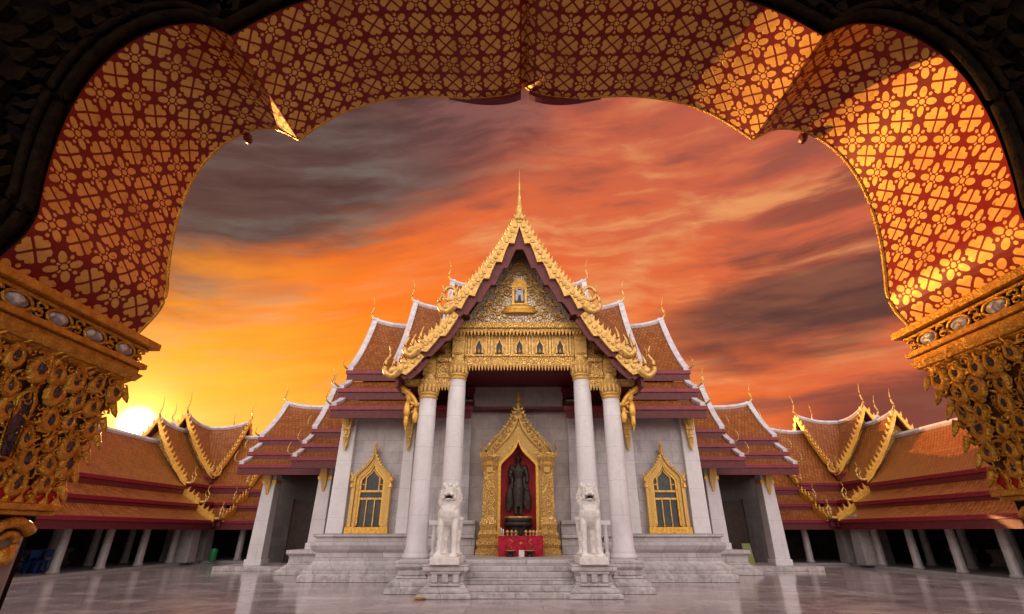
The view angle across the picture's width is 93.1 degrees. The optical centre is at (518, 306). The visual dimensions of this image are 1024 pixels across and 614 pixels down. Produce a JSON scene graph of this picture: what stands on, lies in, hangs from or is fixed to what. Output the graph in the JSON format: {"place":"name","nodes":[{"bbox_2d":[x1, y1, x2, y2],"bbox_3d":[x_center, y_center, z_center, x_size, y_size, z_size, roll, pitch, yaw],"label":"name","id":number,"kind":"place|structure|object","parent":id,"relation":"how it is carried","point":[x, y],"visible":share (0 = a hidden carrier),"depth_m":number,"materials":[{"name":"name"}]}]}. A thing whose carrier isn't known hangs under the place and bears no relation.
{"place":"outdoors","nodes":[
{"label":"outdoors","id":0,"kind":"place"},
{"bbox_2d":[17,538,31,567],"bbox_3d":[-25.600,12.094,24.816,0.900,2.201,1.140,0,-25,0],"label":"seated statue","id":1,"kind":"object","parent":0,"point":[27,545],"visible":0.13,"depth_m":24.92,"materials":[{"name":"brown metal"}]},
{"bbox_2d":[39,540,73,564],"bbox_3d":[-25.600,13.164,27.131,0.900,2.201,1.140,0,-25,0],"label":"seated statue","id":2,"kind":"object","parent":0,"point":[67,552],"visible":0.06,"depth_m":27.08,"materials":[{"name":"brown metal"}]},
{"bbox_2d":[0,563,1023,613],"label":"courtyard ground","id":3,"kind":"structure","parent":0,"point":[200,588],"depth_m":14.49,"materials":[{"name":"stone"}]},
{"bbox_2d":[0,261,161,596],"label":"gate pillar","id":4,"kind":"structure","parent":3,"relation":"on","point":[70,367],"depth_m":2.21,"materials":[{"name":"gold stone"}]},
{"bbox_2d":[12,396,264,581],"bbox_3d":[-18.913,4.137,17.932,21.866,11.132,52.066,0,-25,0],"label":"cloister gallery","id":5,"kind":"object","parent":3,"relation":"on","point":[160,491],"visible":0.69,"depth_m":29.18,"materials":[{"name":"tile"}]},
{"bbox_2d":[19,550,33,572],"bbox_3d":[-21.800,11.249,21.461,0.477,0.920,0.477,3,-25,-7],"label":"plastic chair","id":6,"kind":"object","parent":5,"relation":"on","point":[24,553],"visible":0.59,"depth_m":21.52,"materials":[{"name":"blue plastic"}]},
{"bbox_2d":[23,550,46,573],"bbox_3d":[-21.000,11.123,21.188,0.477,0.920,0.477,1,-25,-2],"label":"plastic chair","id":7,"kind":"object","parent":5,"relation":"on","point":[35,553],"visible":0.98,"depth_m":21.20,"materials":[{"name":"blue plastic"}]},
{"bbox_2d":[26,549,47,571],"bbox_3d":[-21.800,11.543,22.096,0.477,0.920,0.477,-2,-25,4],"label":"plastic chair","id":8,"kind":"object","parent":5,"relation":"on","point":[41,553],"visible":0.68,"depth_m":22.13,"materials":[{"name":"blue plastic"}]},
{"bbox_2d":[37,549,54,572],"bbox_3d":[-21.000,11.417,21.824,0.477,0.920,0.477,-2,-25,4],"label":"plastic chair","id":9,"kind":"object","parent":5,"relation":"on","point":[49,552],"visible":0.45,"depth_m":21.84,"materials":[{"name":"blue plastic"}]},
{"bbox_2d":[209,548,217,561],"bbox_3d":[-18.600,15.120,29.587,0.440,0.710,0.440,0,-25,0],"label":"litter bin","id":10,"kind":"object","parent":3,"relation":"on","point":[213,554],"visible":1,"depth_m":29.47,"materials":[{"name":"green plastic"}]},
{"bbox_2d":[414,597,425,599],"bbox_3d":[-2.839,8.413,13.987,0.354,0.070,0.163,0,-25,0],"label":"orange cloth","id":11,"kind":"object","parent":3,"relation":"on","point":[420,598],"visible":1,"depth_m":13.94,"materials":[{"name":"orange fabric"}]},
{"bbox_2d":[416,562,471,599],"bbox_3d":[-2.180,8.428,14.998,1.600,0.880,1.720,0,-25,0],"label":"lion pedestal","id":12,"kind":"object","parent":3,"relation":"on","point":[445,582],"visible":0.87,"depth_m":14.38,"materials":[{"name":"stone"}]},
{"bbox_2d":[429,482,464,564],"bbox_3d":[-2.210,7.008,15.808,0.880,2.374,1.980,0,-25,0],"label":"guardian lion","id":13,"kind":"object","parent":12,"relation":"on","point":[450,501],"visible":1,"depth_m":15.29},
{"bbox_2d":[0,0,1023,609],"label":"gate hall","id":14,"kind":"structure","parent":3,"relation":"on","point":[122,122],"depth_m":2.85,"materials":[{"name":"paint"}]},
{"bbox_2d":[212,170,824,598],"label":"temple","id":15,"kind":"structure","parent":3,"relation":"on","point":[542,366],"depth_m":20.64,"materials":[{"name":"stone"}]},
{"bbox_2d":[280,499,314,562],"bbox_3d":[-12.400,12.758,27.730,1.700,3.300,0.148,0,-25,0],"label":"wing door","id":16,"kind":"structure","parent":15,"relation":"in","point":[300,513],"depth_m":27.79,"materials":[{"name":"wood"}]},
{"bbox_2d":[344,441,394,533],"bbox_3d":[-6.270,7.606,20.824,1.903,3.840,0.408,0,-25,0],"label":"window","id":17,"kind":"structure","parent":15,"relation":"in","point":[371,488],"depth_m":20.59,"materials":[{"name":"gold metal"}]},
{"bbox_2d":[505,550,515,556],"bbox_3d":[-0.280,8.998,17.709,0.410,0.215,0.404,0,-25,0],"label":"offering tray","id":18,"kind":"object","parent":15,"relation":"on","point":[510,552],"visible":1,"depth_m":17.61,"materials":[{"name":"black paint"}]},
{"bbox_2d":[504,453,532,535],"bbox_3d":[0.000,8.014,20.036,1.240,3.959,0.744,0,-25,0],"label":"standing statue","id":19,"kind":"object","parent":15,"relation":"on","point":[518,497],"visible":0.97,"depth_m":20.02,"materials":[{"name":"brown metal"}]},
{"bbox_2d":[498,536,543,555],"bbox_3d":[0.090,8.991,18.265,1.720,0.680,0.637,0,-25,0],"label":"altar","id":20,"kind":"object","parent":15,"relation":"on","point":[518,543],"visible":0.88,"depth_m":18.02,"materials":[{"name":"red fabric"}]},
{"bbox_2d":[518,530,523,535],"bbox_3d":[0.090,8.522,18.314,0.240,0.210,0.240,0,-25,0],"label":"incense pot","id":21,"kind":"object","parent":20,"relation":"on","point":[520,532],"visible":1,"depth_m":18.24,"materials":[{"name":"black paint"}]},
{"bbox_2d":[519,550,523,556],"bbox_3d":[0.120,8.954,17.619,0.200,0.220,0.100,0,-25,0],"label":"offering card","id":22,"kind":"object","parent":15,"relation":"on","point":[521,553],"visible":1,"depth_m":17.57,"materials":[{"name":"white paper"}]},
{"bbox_2d":[524,550,534,556],"bbox_3d":[0.420,8.998,17.709,0.410,0.215,0.404,0,-25,0],"label":"offering tray","id":23,"kind":"object","parent":15,"relation":"on","point":[529,552],"visible":1,"depth_m":17.61,"materials":[{"name":"black paint"}]},
{"bbox_2d":[642,438,692,533],"bbox_3d":[6.270,7.606,20.824,1.903,3.840,0.408,0,-25,0],"label":"window","id":24,"kind":"structure","parent":15,"relation":"in","point":[665,492],"depth_m":20.59,"materials":[{"name":"gold metal"}]},
{"bbox_2d":[722,499,756,562],"bbox_3d":[12.400,12.758,27.730,1.700,3.300,0.148,0,-25,0],"label":"wing door","id":25,"kind":"structure","parent":15,"relation":"in","point":[735,512],"depth_m":27.83,"materials":[{"name":"wood"}]},
{"bbox_2d":[741,543,754,563],"bbox_3d":[12.300,13.247,26.046,0.500,1.000,0.400,0,-25,0],"label":"folding signboard","id":26,"kind":"object","parent":15,"relation":"on","point":[745,546],"visible":0.5,"depth_m":26.07,"materials":[{"name":"yellow plastic"}]},
{"bbox_2d":[567,562,623,599],"bbox_3d":[2.270,8.428,14.998,1.600,0.880,1.720,0,-25,0],"label":"lion pedestal","id":27,"kind":"object","parent":3,"relation":"on","point":[593,582],"visible":0.91,"depth_m":14.38,"materials":[{"name":"stone"}]},
{"bbox_2d":[573,482,608,564],"bbox_3d":[2.270,7.008,15.808,0.880,2.374,1.980,0,-25,0],"label":"guardian lion","id":28,"kind":"object","parent":27,"relation":"on","point":[588,503],"visible":1,"depth_m":15.29},
{"bbox_2d":[758,387,1023,582],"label":"cloister gallery","id":29,"kind":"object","parent":3,"relation":"on","point":[892,489],"visible":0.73,"depth_m":27.65,"materials":[{"name":"tile"}]},
{"bbox_2d":[985,529,1020,567],"bbox_3d":[25.000,12.262,25.179,0.900,2.201,1.140,0,-25,0],"label":"seated statue","id":30,"kind":"object","parent":29,"relation":"on","point":[996,554],"visible":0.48,"depth_m":25.07,"materials":[{"name":"brown metal"}]},
{"bbox_2d":[890,264,1023,519],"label":"gate pillar","id":31,"kind":"structure","parent":3,"relation":"on","point":[967,353],"depth_m":2.33,"materials":[{"name":"gold stone"}]},
{"bbox_2d":[102,88,956,435],"label":"sky","id":32,"kind":"structure","parent":0,"point":[762,254],"materials":[{"name":"orange"}]},
{"bbox_2d":[946,529,983,564],"bbox_3d":[25.000,13.331,27.494,0.900,2.201,1.140,0,-25,0],"label":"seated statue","id":33,"kind":"object","parent":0,"point":[974,550],"visible":0.14,"depth_m":26.85,"materials":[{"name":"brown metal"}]}
]}

